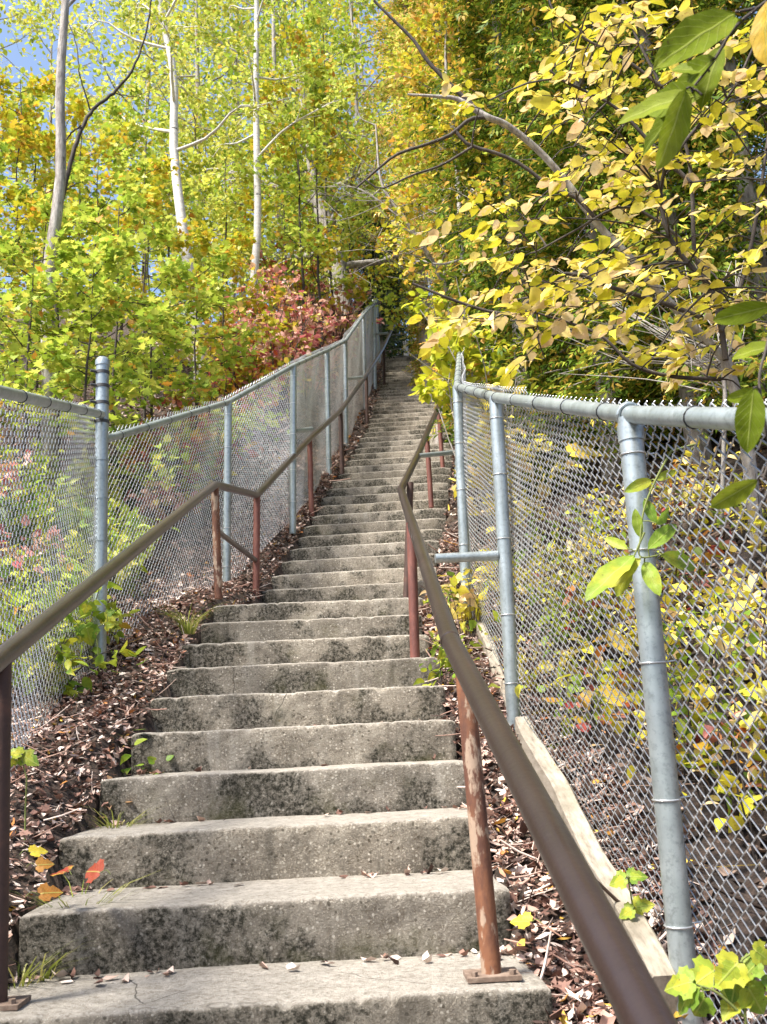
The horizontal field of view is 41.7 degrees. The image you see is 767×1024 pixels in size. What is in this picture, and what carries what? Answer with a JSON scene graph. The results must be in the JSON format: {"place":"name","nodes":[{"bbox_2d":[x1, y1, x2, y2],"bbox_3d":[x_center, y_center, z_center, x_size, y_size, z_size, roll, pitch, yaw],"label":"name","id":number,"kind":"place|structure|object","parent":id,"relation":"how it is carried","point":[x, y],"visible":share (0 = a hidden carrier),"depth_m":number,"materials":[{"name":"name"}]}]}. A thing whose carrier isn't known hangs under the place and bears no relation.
{"place":"outdoors","nodes":[
{"label":"outdoors","id":0,"kind":"place"},
{"bbox_2d":[0,0,765,354],"label":"sky","id":1,"kind":"structure","parent":0,"point":[15,57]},
{"bbox_2d":[0,251,766,1023],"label":"ground","id":2,"kind":"structure","parent":0,"point":[86,821],"depth_m":4.20,"materials":[{"name":"brown soil"}]},
{"bbox_2d":[0,478,85,551],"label":"woodland herb","id":3,"kind":"object","parent":2,"relation":"on","point":[34,505],"visible":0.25,"depth_m":6.64,"materials":[{"name":"green plant"}]},
{"bbox_2d":[0,542,93,633],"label":"woodland herb","id":4,"kind":"object","parent":2,"relation":"on","point":[31,576],"visible":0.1,"depth_m":5.34,"materials":[{"name":"green plant"}]},
{"bbox_2d":[0,67,94,446],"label":"maple sapling","id":5,"kind":"object","parent":2,"relation":"on","point":[46,139],"visible":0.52,"depth_m":10.93,"materials":[{"name":"green plant"}]},
{"bbox_2d":[0,576,100,664],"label":"woodland herb","id":6,"kind":"object","parent":2,"relation":"on","point":[13,606],"visible":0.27,"depth_m":4.89,"materials":[{"name":"green plant"}]},
{"bbox_2d":[0,0,105,229],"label":"broadleaf tree","id":7,"kind":"object","parent":2,"relation":"on","point":[25,23],"visible":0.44,"depth_m":25.24,"materials":[{"name":"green plant"}]},
{"bbox_2d":[0,136,109,429],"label":"maple sapling","id":8,"kind":"object","parent":2,"relation":"on","point":[29,236],"visible":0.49,"depth_m":9.95,"materials":[{"name":"green plant"}]},
{"bbox_2d":[0,54,114,358],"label":"maple tree","id":9,"kind":"object","parent":2,"relation":"on","point":[33,114],"visible":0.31,"depth_m":15.55,"materials":[{"name":"green plant"}]},
{"bbox_2d":[41,0,75,496],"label":"grey tree","id":10,"kind":"object","parent":2,"relation":"on","point":[55,221],"visible":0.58,"depth_m":9.61,"materials":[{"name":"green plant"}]},
{"bbox_2d":[0,70,135,353],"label":"maple tree","id":11,"kind":"object","parent":2,"relation":"on","point":[28,158],"visible":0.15,"depth_m":15.64,"materials":[{"name":"green plant"}]},
{"bbox_2d":[0,588,146,703],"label":"woodland herb","id":12,"kind":"object","parent":2,"relation":"on","point":[64,649],"visible":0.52,"depth_m":4.54,"materials":[{"name":"green plant"}]},
{"bbox_2d":[16,580,140,659],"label":"woodland herb","id":13,"kind":"object","parent":2,"relation":"on","point":[118,614],"visible":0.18,"depth_m":5.37,"materials":[{"name":"green plant"}]},
{"bbox_2d":[0,222,171,499],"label":"maple sapling","id":14,"kind":"object","parent":2,"relation":"on","point":[47,303],"visible":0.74,"depth_m":8.46,"materials":[{"name":"green plant"}]},
{"bbox_2d":[0,162,171,460],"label":"maple sapling","id":15,"kind":"object","parent":2,"relation":"on","point":[45,209],"visible":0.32,"depth_m":10.61,"materials":[{"name":"green plant"}]},
{"bbox_2d":[0,79,183,359],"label":"maple tree","id":16,"kind":"object","parent":2,"relation":"on","point":[77,108],"visible":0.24,"depth_m":14.70,"materials":[{"name":"green plant"}]},
{"bbox_2d":[16,136,188,444],"bbox_3d":[-3.084,-2.450,11.315,1.885,3.855,1.979,-2,-13,-3],"label":"maple sapling","id":17,"kind":"object","parent":2,"relation":"on","point":[125,154],"visible":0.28,"depth_m":11.38,"materials":[{"name":"green plant"}]},
{"bbox_2d":[50,0,158,487],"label":"dead sapling","id":18,"kind":"object","parent":2,"relation":"on","point":[81,127],"visible":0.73,"depth_m":10.17,"materials":[{"name":"brown plant"}]},
{"bbox_2d":[0,235,219,531],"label":"maple sapling","id":19,"kind":"object","parent":2,"relation":"on","point":[108,301],"visible":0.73,"depth_m":8.46,"materials":[{"name":"green plant"}]},
{"bbox_2d":[0,0,230,271],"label":"broadleaf tree","id":20,"kind":"object","parent":2,"relation":"on","point":[14,21],"visible":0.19,"depth_m":30.54,"materials":[{"name":"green plant"}]},
{"bbox_2d":[16,183,220,478],"bbox_3d":[-2.431,-1.480,9.232,1.805,3.232,1.701,-8,-15,22],"label":"maple sapling","id":21,"kind":"object","parent":2,"relation":"on","point":[156,307],"visible":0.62,"depth_m":9.31,"materials":[{"name":"green plant"}]},
{"bbox_2d":[0,0,271,294],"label":"broadleaf tree","id":22,"kind":"object","parent":2,"relation":"on","point":[116,4],"visible":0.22,"depth_m":27.56,"materials":[{"name":"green plant"}]},
{"bbox_2d":[44,83,229,348],"bbox_3d":[-4.093,-4.218,15.779,3.204,4.722,2.560,-2,-13,-3],"label":"maple tree","id":23,"kind":"object","parent":2,"relation":"on","point":[112,109],"visible":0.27,"depth_m":15.85,"materials":[{"name":"green plant"}]},
{"bbox_2d":[60,208,249,447],"bbox_3d":[-2.277,-1.530,9.784,1.627,2.981,2.001,9,-18,-41],"label":"maple sapling","id":24,"kind":"object","parent":2,"relation":"on","point":[170,270],"visible":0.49,"depth_m":9.89,"materials":[{"name":"green plant"}]},
{"bbox_2d":[94,72,217,323],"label":"maple tree","id":25,"kind":"object","parent":2,"relation":"on","point":[161,119],"visible":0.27,"depth_m":21.66,"materials":[{"name":"green plant"}]},
{"bbox_2d":[113,468,201,529],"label":"woodland herb","id":26,"kind":"object","parent":2,"relation":"on","point":[162,491],"visible":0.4,"depth_m":8.43,"materials":[{"name":"green plant"}]},
{"bbox_2d":[90,152,242,418],"bbox_3d":[-2.826,-2.662,12.376,1.695,3.893,2.196,7,-16,-35],"label":"maple sapling","id":27,"kind":"object","parent":2,"relation":"on","point":[155,201],"visible":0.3,"depth_m":12.60,"materials":[{"name":"green plant"}]},
{"bbox_2d":[40,0,296,382],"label":"birch tree","id":28,"kind":"object","parent":2,"relation":"on","point":[162,19],"visible":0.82,"depth_m":15.84,"materials":[{"name":"white plant"}]},
{"bbox_2d":[108,413,236,514],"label":"shrub","id":29,"kind":"object","parent":2,"relation":"on","point":[177,455],"visible":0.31,"depth_m":9.13,"materials":[{"name":"green plant"}]},
{"bbox_2d":[0,342,349,724],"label":"leaf litter","id":30,"kind":"object","parent":2,"relation":"on","point":[182,520],"visible":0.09,"depth_m":10.78,"materials":[{"name":"brown plant"}]},
{"bbox_2d":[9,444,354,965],"bbox_3d":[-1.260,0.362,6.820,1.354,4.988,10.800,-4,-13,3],"label":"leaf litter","id":31,"kind":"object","parent":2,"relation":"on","point":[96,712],"visible":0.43,"depth_m":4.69,"materials":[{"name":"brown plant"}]},
{"bbox_2d":[44,0,331,271],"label":"broadleaf tree","id":32,"kind":"object","parent":2,"relation":"on","point":[151,65],"visible":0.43,"depth_m":24.32,"materials":[{"name":"green plant"}]},
{"bbox_2d":[113,115,265,368],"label":"maple tree","id":33,"kind":"object","parent":2,"relation":"on","point":[194,164],"visible":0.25,"depth_m":16.97,"materials":[{"name":"green plant"}]},
{"bbox_2d":[0,297,380,776],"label":"chain link fence","id":34,"kind":"object","parent":2,"relation":"on","point":[103,437],"visible":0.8,"depth_m":5.89,"materials":[{"name":"metal"}]},
{"bbox_2d":[75,600,115,671],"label":"creeping plant","id":35,"kind":"object","parent":34,"relation":"attached to","point":[88,635],"visible":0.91,"depth_m":4.86,"materials":[{"name":"green plant"}]},
{"bbox_2d":[111,239,289,444],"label":"maple sapling","id":36,"kind":"object","parent":2,"relation":"on","point":[231,356],"visible":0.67,"depth_m":10.41,"materials":[{"name":"green plant"}]},
{"bbox_2d":[155,375,277,469],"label":"shrub","id":37,"kind":"object","parent":2,"relation":"on","point":[178,403],"visible":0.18,"depth_m":10.83,"materials":[{"name":"red plant"}]},
{"bbox_2d":[155,93,278,329],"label":"maple tree","id":38,"kind":"object","parent":2,"relation":"on","point":[185,142],"visible":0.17,"depth_m":23.24,"materials":[{"name":"green plant"}]},
{"bbox_2d":[154,220,310,404],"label":"maple sapling","id":39,"kind":"object","parent":2,"relation":"on","point":[239,244],"visible":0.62,"depth_m":12.63,"materials":[{"name":"green plant"}]},
{"bbox_2d":[150,114,327,355],"bbox_3d":[-2.519,-4.610,18.026,3.272,4.808,2.603,-2,-13,-3],"label":"maple tree","id":40,"kind":"object","parent":2,"relation":"on","point":[220,212],"visible":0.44,"depth_m":18.07,"materials":[{"name":"green plant"}]},
{"bbox_2d":[199,333,291,435],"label":"shrub","id":41,"kind":"object","parent":2,"relation":"on","point":[251,375],"visible":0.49,"depth_m":12.58,"materials":[{"name":"red plant"}]},
{"bbox_2d":[186,275,316,390],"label":"shrub","id":42,"kind":"object","parent":2,"relation":"on","point":[281,292],"visible":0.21,"depth_m":14.17,"materials":[{"name":"red plant"}]},
{"bbox_2d":[102,0,408,320],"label":"broadleaf tree","id":43,"kind":"object","parent":2,"relation":"on","point":[232,30],"visible":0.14,"depth_m":30.11,"materials":[{"name":"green plant"}]},
{"bbox_2d":[156,0,359,348],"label":"birch tree","id":44,"kind":"object","parent":2,"relation":"on","point":[255,78],"visible":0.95,"depth_m":16.82,"materials":[{"name":"white plant"}]},
{"bbox_2d":[198,97,328,312],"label":"maple tree","id":45,"kind":"object","parent":2,"relation":"on","point":[251,154],"visible":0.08,"depth_m":21.98,"materials":[{"name":"green plant"}]},
{"bbox_2d":[106,0,427,306],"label":"broadleaf tree","id":46,"kind":"object","parent":2,"relation":"on","point":[274,43],"visible":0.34,"depth_m":23.29,"materials":[{"name":"green plant"}]},
{"bbox_2d":[213,296,326,420],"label":"shrub","id":47,"kind":"object","parent":2,"relation":"on","point":[251,324],"visible":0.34,"depth_m":13.59,"materials":[{"name":"red plant"}]},
{"bbox_2d":[0,355,552,1023],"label":"stairs","id":48,"kind":"structure","parent":2,"relation":"on","point":[318,637],"depth_m":3.28,"materials":[{"name":"concrete"}]},
{"bbox_2d":[0,322,395,1010],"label":"handrail","id":49,"kind":"object","parent":48,"relation":"on","point":[24,638],"visible":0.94,"depth_m":3.56,"materials":[{"name":"brown metal"}]},
{"bbox_2d":[8,696,529,983],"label":"tread litter","id":50,"kind":"object","parent":48,"relation":"on","point":[427,958],"visible":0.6,"depth_m":2.76,"materials":[{"name":"brown plant"}]},
{"bbox_2d":[397,400,677,1023],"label":"handrail","id":51,"kind":"object","parent":48,"relation":"on","point":[630,988],"visible":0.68,"depth_m":2.07,"materials":[{"name":"brown metal"}]},
{"bbox_2d":[234,254,334,413],"bbox_3d":[-1.519,-2.550,14.963,1.645,2.455,1.626,-2,-13,-3],"label":"shrub","id":52,"kind":"object","parent":2,"relation":"on","point":[294,298],"visible":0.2,"depth_m":14.89,"materials":[{"name":"red plant"}]},
{"bbox_2d":[242,227,327,350],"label":"shrub","id":53,"kind":"object","parent":2,"relation":"on","point":[287,266],"visible":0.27,"depth_m":17.73,"materials":[{"name":"red plant"}]},
{"bbox_2d":[158,0,432,318],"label":"broadleaf tree","id":54,"kind":"object","parent":2,"relation":"on","point":[342,15],"visible":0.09,"depth_m":29.85,"materials":[{"name":"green plant"}]},
{"bbox_2d":[221,144,369,328],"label":"maple tree","id":55,"kind":"object","parent":2,"relation":"on","point":[267,191],"visible":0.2,"depth_m":20.77,"materials":[{"name":"green plant"}]},
{"bbox_2d":[249,292,348,407],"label":"shrub","id":56,"kind":"object","parent":2,"relation":"on","point":[330,321],"visible":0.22,"depth_m":15.35,"materials":[{"name":"red plant"}]},
{"bbox_2d":[233,14,382,331],"bbox_3d":[-1.347,-5.512,17.892,2.605,7.160,2.882,-2,-13,-3],"label":"maple tree","id":57,"kind":"object","parent":2,"relation":"on","point":[300,39],"visible":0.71,"depth_m":18.01,"materials":[{"name":"green plant"}]},
{"bbox_2d":[203,0,432,374],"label":"old tree","id":58,"kind":"object","parent":2,"relation":"on","point":[350,264],"visible":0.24,"depth_m":20.74,"materials":[{"name":"yellow plant"}]},
{"bbox_2d":[228,0,407,314],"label":"broadleaf tree","id":59,"kind":"object","parent":2,"relation":"on","point":[371,6],"visible":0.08,"depth_m":27.56,"materials":[{"name":"green plant"}]},
{"bbox_2d":[224,0,413,383],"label":"maple tree","id":60,"kind":"object","parent":2,"relation":"on","point":[318,23],"visible":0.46,"depth_m":19.26,"materials":[{"name":"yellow plant"}]},
{"bbox_2d":[289,273,371,382],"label":"shrub","id":61,"kind":"object","parent":2,"relation":"on","point":[342,326],"visible":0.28,"depth_m":18.17,"materials":[{"name":"red plant"}]},
{"bbox_2d":[239,62,426,384],"bbox_3d":[-0.963,-4.829,17.383,2.831,6.096,3.069,-6,-14,14],"label":"maple tree","id":62,"kind":"object","parent":2,"relation":"on","point":[314,140],"visible":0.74,"depth_m":17.41,"materials":[{"name":"green plant"}]},
{"bbox_2d":[275,70,410,334],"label":"maple tree","id":63,"kind":"object","parent":2,"relation":"on","point":[378,267],"visible":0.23,"depth_m":22.52,"materials":[{"name":"green plant"}]},
{"bbox_2d":[234,356,492,530],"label":"leaf litter","id":64,"kind":"object","parent":2,"relation":"on","point":[355,443],"visible":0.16,"depth_m":11.23,"materials":[{"name":"brown plant"}]},
{"bbox_2d":[351,174,417,359],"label":"cedar tree","id":65,"kind":"object","parent":2,"relation":"on","point":[393,334],"visible":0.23,"depth_m":22.71,"materials":[{"name":"green plant"}]},
{"bbox_2d":[311,101,458,443],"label":"bare branches","id":66,"kind":"object","parent":2,"relation":"on","point":[423,248],"visible":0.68,"depth_m":13.37,"materials":[{"name":"grey plant"}]},
{"bbox_2d":[345,0,496,387],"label":"cedar tree","id":67,"kind":"object","parent":2,"relation":"on","point":[419,331],"visible":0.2,"depth_m":18.86,"materials":[{"name":"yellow plant"}]},
{"bbox_2d":[419,566,499,637],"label":"plant","id":68,"kind":"object","parent":2,"relation":"on","point":[462,589],"visible":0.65,"depth_m":5.69,"materials":[{"name":"yellow plant"}]},
{"bbox_2d":[402,277,525,523],"bbox_3d":[0.837,-1.112,9.701,1.221,2.652,1.160,-2,-13,-3],"label":"bush","id":69,"kind":"object","parent":2,"relation":"on","point":[458,344],"visible":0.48,"depth_m":9.76,"materials":[{"name":"yellow plant"}]},
{"bbox_2d":[362,0,568,409],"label":"gold tree","id":70,"kind":"object","parent":2,"relation":"on","point":[419,121],"visible":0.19,"depth_m":13.30,"materials":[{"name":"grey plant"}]},
{"bbox_2d":[367,0,567,433],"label":"cedar tree","id":71,"kind":"object","parent":2,"relation":"on","point":[408,27],"visible":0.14,"depth_m":14.68,"materials":[{"name":"yellow plant"}]},
{"bbox_2d":[437,548,499,633],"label":"plant","id":72,"kind":"object","parent":2,"relation":"on","point":[471,596],"visible":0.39,"depth_m":5.81,"materials":[{"name":"yellow plant"}]},
{"bbox_2d":[367,0,573,477],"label":"gold tree","id":73,"kind":"object","parent":2,"relation":"on","point":[445,18],"visible":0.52,"depth_m":12.16,"materials":[{"name":"gold yellow leaf"},{"name":"grey bark"}]},
{"bbox_2d":[438,379,584,562],"bbox_3d":[1.002,-0.314,8.097,1.084,1.618,0.977,-12,-16,33],"label":"bush","id":74,"kind":"object","parent":2,"relation":"on","point":[453,488],"visible":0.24,"depth_m":8.05,"materials":[{"name":"yellow plant"}]},
{"bbox_2d":[397,0,673,473],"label":"cedar tree","id":75,"kind":"object","parent":2,"relation":"on","point":[478,52],"visible":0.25,"depth_m":11.64,"materials":[{"name":"green plant"}]},
{"bbox_2d":[502,632,603,700],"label":"woodland herb","id":76,"kind":"object","parent":2,"relation":"on","point":[584,650],"visible":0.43,"depth_m":4.54,"materials":[{"name":"yellow plant"}]},
{"bbox_2d":[492,583,615,662],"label":"woodland herb","id":77,"kind":"object","parent":2,"relation":"on","point":[497,616],"visible":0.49,"depth_m":5.02,"materials":[{"name":"yellow plant"}]},
{"bbox_2d":[356,0,766,545],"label":"beech tree","id":78,"kind":"object","parent":2,"relation":"on","point":[602,278],"visible":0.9,"depth_m":5.30,"materials":[{"name":"yellow plant"}]},
{"bbox_2d":[488,651,643,737],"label":"woodland herb","id":79,"kind":"object","parent":2,"relation":"on","point":[518,687],"visible":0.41,"depth_m":4.18,"materials":[{"name":"yellow plant"}]},
{"bbox_2d":[426,0,737,493],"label":"cedar tree","id":80,"kind":"object","parent":2,"relation":"on","point":[531,52],"visible":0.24,"depth_m":10.06,"materials":[{"name":"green plant"}]},
{"bbox_2d":[419,523,766,1023],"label":"leaf litter","id":81,"kind":"object","parent":2,"relation":"on","point":[576,970],"visible":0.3,"depth_m":3.12,"materials":[{"name":"brown plant"}]},
{"bbox_2d":[515,716,677,1014],"bbox_3d":[0.618,1.048,3.273,0.074,0.813,1.808,-2,-13,-2],"label":"edging board","id":82,"kind":"object","parent":2,"relation":"on","point":[638,927],"visible":0.61,"depth_m":2.98,"materials":[{"name":"beige wood"}]},
{"bbox_2d":[609,867,654,918],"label":"creeping plant","id":83,"kind":"object","parent":82,"relation":"on","point":[638,905],"visible":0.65,"depth_m":2.62,"materials":[{"name":"yellow plant"}]},
{"bbox_2d":[531,546,664,662],"bbox_3d":[1.037,0.470,4.883,0.576,0.679,0.512,-2,-13,-3],"label":"woodland herb","id":84,"kind":"object","parent":2,"relation":"on","point":[597,606],"visible":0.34,"depth_m":4.89,"materials":[{"name":"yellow plant"}]},
{"bbox_2d":[542,645,671,761],"bbox_3d":[0.894,0.774,3.911,0.528,0.505,0.404,-13,-17,36],"label":"woodland herb","id":85,"kind":"object","parent":2,"relation":"on","point":[612,682],"visible":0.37,"depth_m":3.88,"materials":[{"name":"yellow plant"}]},
{"bbox_2d":[452,347,766,1023],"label":"chain link fence","id":86,"kind":"object","parent":2,"relation":"on","point":[632,419],"visible":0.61,"depth_m":2.74,"materials":[{"name":"metal"}]},
{"bbox_2d":[585,444,697,601],"bbox_3d":[0.659,0.021,2.535,0.399,0.421,0.109,2,-14,-18],"label":"vine","id":87,"kind":"object","parent":86,"relation":"attached to","point":[617,573],"visible":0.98,"depth_m":2.49,"materials":[{"name":"green plant"}]},
{"bbox_2d":[711,301,766,508],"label":"overhanging branch","id":88,"kind":"object","parent":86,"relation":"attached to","point":[750,420],"visible":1,"depth_m":1.58,"materials":[{"name":"green plant"}]},
{"bbox_2d":[471,371,766,1023],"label":"shrub","id":89,"kind":"object","parent":2,"relation":"on","point":[758,930],"visible":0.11,"depth_m":4.45,"materials":[{"name":"green plant"}]},
{"bbox_2d":[490,0,766,492],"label":"cedar tree","id":90,"kind":"object","parent":2,"relation":"on","point":[560,140],"visible":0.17,"depth_m":9.24,"materials":[{"name":"green plant"}]},
{"bbox_2d":[543,261,747,527],"bbox_3d":[1.811,-0.903,6.673,1.717,2.155,1.170,-2,-13,-3],"label":"dead brush","id":91,"kind":"object","parent":2,"relation":"on","point":[703,366],"visible":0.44,"depth_m":6.58,"materials":[{"name":"grey plant"}]},
{"bbox_2d":[556,660,741,787],"bbox_3d":[0.943,0.752,3.436,0.584,0.522,0.380,-9,-15,26],"label":"woodland herb","id":92,"kind":"object","parent":2,"relation":"on","point":[710,694],"visible":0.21,"depth_m":3.46,"materials":[{"name":"yellow plant"}]},
{"bbox_2d":[587,0,766,459],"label":"cedar tree","id":93,"kind":"object","parent":2,"relation":"on","point":[745,195],"visible":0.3,"depth_m":9.04,"materials":[{"name":"plant"}]},
{"bbox_2d":[634,631,764,818],"bbox_3d":[1.072,0.704,3.283,0.455,0.626,0.421,-2,-13,-3],"label":"woodland herb","id":94,"kind":"object","parent":2,"relation":"on","point":[749,650],"visible":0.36,"depth_m":3.25,"materials":[{"name":"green plant"}]},
{"bbox_2d":[664,506,736,610],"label":"woodland herb","id":95,"kind":"object","parent":2,"relation":"on","point":[697,550],"visible":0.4,"depth_m":5.12,"materials":[{"name":"yellow plant"}]},
{"bbox_2d":[662,578,755,708],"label":"woodland herb","id":96,"kind":"object","parent":2,"relation":"on","point":[705,648],"visible":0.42,"depth_m":3.91,"materials":[{"name":"yellow plant"}]},
{"bbox_2d":[664,939,766,1023],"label":"creeping plant","id":97,"kind":"object","parent":2,"relation":"on","point":[732,976],"visible":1,"depth_m":1.91,"materials":[{"name":"green plant"}]},
{"bbox_2d":[672,681,766,833],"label":"woodland herb","id":98,"kind":"object","parent":2,"relation":"on","point":[756,757],"visible":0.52,"depth_m":3.12,"materials":[{"name":"yellow plant"}]},
{"bbox_2d":[676,664,766,873],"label":"woodland herb","id":99,"kind":"object","parent":2,"relation":"on","point":[724,782],"visible":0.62,"depth_m":2.93,"materials":[{"name":"yellow plant"}]},
{"bbox_2d":[680,568,766,739],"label":"woodland herb","id":100,"kind":"object","parent":2,"relation":"on","point":[720,644],"visible":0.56,"depth_m":3.64,"materials":[{"name":"yellow plant"}]},
{"bbox_2d":[702,474,766,572],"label":"woodland herb","id":101,"kind":"object","parent":2,"relation":"on","point":[761,523],"visible":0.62,"depth_m":5.41,"materials":[{"name":"yellow plant"}]},
{"bbox_2d":[617,0,765,170],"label":"overhanging branch","id":102,"kind":"object","parent":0,"point":[669,106],"visible":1,"depth_m":1.56,"materials":[{"name":"green plant"}]},
{"bbox_2d":[749,0,766,64],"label":"leaf","id":103,"kind":"object","parent":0,"point":[758,37],"visible":1,"depth_m":1.51,"materials":[{"name":"yellow plant"}]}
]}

